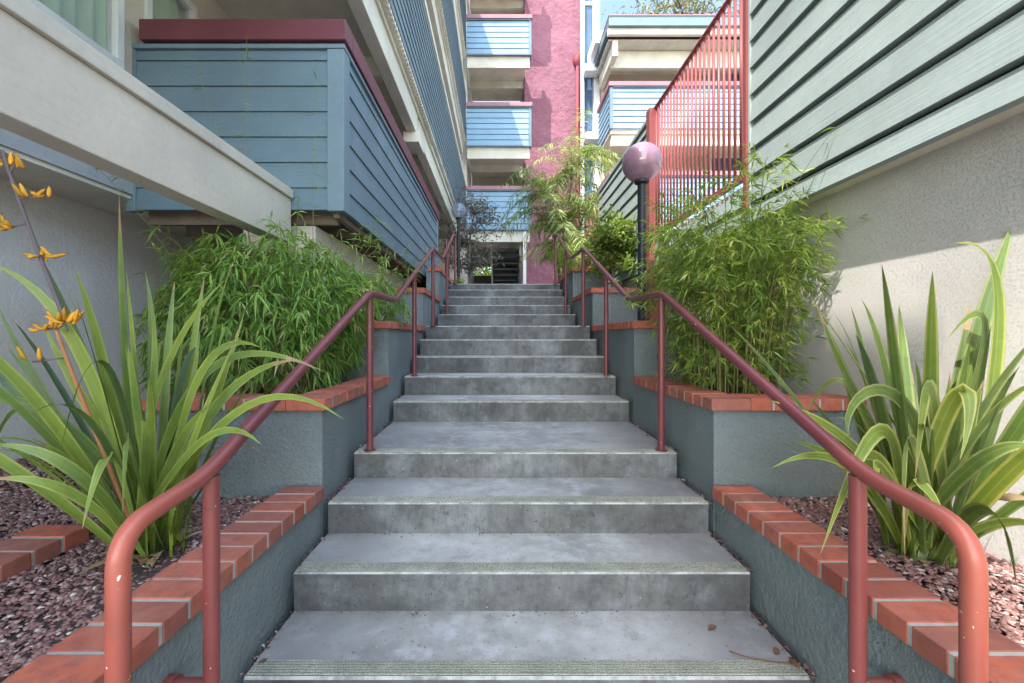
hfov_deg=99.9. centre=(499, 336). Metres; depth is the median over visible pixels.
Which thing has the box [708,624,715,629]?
dry leaf
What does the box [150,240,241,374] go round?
bamboo shoot
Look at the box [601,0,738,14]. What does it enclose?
eucalyptus tree
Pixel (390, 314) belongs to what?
bamboo
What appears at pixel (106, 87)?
apartment building
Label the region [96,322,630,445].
ground
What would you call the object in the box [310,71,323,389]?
bamboo shoot
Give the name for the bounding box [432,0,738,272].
sky
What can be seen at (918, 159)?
apartment building
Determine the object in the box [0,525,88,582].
brick edging
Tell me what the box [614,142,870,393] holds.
bamboo
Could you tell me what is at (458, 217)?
globe lamp
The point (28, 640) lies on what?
gravel
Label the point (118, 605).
handrail
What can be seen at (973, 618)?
handrail
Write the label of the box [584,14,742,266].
apartment building
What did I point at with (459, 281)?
shrub
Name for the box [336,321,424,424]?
planter
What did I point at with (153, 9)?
window
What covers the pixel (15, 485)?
gravel
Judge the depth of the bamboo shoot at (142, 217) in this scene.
2.49 m
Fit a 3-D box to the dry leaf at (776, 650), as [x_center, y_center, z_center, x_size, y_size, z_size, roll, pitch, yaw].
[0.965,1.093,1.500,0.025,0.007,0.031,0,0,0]
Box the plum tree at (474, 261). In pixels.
[438,183,511,283]
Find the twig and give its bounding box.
[729,650,800,666]
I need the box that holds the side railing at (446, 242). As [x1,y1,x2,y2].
[445,239,449,276]
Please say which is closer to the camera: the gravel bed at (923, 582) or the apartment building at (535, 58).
the gravel bed at (923, 582)
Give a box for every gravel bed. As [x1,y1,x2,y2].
[785,499,1023,640]
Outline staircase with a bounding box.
[243,284,810,682]
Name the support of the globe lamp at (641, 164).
on the planter at (632, 351)
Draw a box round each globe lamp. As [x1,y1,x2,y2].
[451,203,465,279]
[622,142,662,320]
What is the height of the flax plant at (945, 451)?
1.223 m
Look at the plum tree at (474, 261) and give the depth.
10.14 m
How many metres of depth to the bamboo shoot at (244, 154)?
2.67 m
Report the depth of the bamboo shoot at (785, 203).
2.29 m
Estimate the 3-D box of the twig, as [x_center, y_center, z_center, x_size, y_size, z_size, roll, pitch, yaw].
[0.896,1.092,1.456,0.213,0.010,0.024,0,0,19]
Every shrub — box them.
[451,273,464,283]
[474,267,490,275]
[539,233,590,282]
[566,195,636,287]
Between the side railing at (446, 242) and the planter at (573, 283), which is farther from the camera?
the side railing at (446, 242)
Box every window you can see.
[27,0,124,69]
[144,0,197,18]
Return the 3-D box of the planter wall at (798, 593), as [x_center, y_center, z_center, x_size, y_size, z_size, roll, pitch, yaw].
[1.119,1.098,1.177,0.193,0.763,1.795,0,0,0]
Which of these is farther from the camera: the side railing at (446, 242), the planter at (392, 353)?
the side railing at (446, 242)
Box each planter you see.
[141,376,389,537]
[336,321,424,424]
[396,288,440,338]
[426,267,451,313]
[558,267,616,313]
[572,288,636,338]
[591,321,726,424]
[632,376,866,538]
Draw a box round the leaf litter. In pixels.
[240,284,815,679]
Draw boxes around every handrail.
[104,233,456,682]
[554,233,988,682]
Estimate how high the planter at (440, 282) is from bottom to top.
0.802 m
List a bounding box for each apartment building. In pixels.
[0,0,465,462]
[460,0,606,283]
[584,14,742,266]
[598,0,1023,567]
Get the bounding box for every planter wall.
[1,486,323,682]
[713,486,1023,682]
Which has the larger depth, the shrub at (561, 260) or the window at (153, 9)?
the shrub at (561, 260)
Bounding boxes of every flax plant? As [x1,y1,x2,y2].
[0,150,342,574]
[728,228,1023,586]
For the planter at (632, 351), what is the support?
on the ground
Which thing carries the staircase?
on the ground
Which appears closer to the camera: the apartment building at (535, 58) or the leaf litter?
the leaf litter
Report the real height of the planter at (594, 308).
0.907 m
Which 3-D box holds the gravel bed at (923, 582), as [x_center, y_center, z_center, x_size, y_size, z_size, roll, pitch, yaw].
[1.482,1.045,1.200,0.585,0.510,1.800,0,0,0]
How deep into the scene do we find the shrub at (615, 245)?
5.31 m
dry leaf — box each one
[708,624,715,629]
[773,647,779,653]
[789,658,799,669]
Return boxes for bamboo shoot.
[93,168,237,375]
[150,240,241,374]
[184,51,292,392]
[234,41,269,392]
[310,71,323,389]
[731,125,837,393]
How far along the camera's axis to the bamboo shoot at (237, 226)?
2.57 m
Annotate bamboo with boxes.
[121,189,396,394]
[333,235,427,326]
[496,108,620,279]
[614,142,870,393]
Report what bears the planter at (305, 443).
on the ground
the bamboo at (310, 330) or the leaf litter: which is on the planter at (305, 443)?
the bamboo at (310, 330)
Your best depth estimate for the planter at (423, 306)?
4.86 m
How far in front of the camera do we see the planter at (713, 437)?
2.10 m
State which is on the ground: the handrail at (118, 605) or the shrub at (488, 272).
the shrub at (488, 272)
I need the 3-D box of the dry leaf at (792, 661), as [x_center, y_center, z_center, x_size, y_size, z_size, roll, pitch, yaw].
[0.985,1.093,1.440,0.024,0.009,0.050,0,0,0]
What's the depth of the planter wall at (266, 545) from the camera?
1.37 m
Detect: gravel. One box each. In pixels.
[0,438,135,496]
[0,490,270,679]
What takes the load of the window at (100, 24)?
in the apartment building at (106, 87)

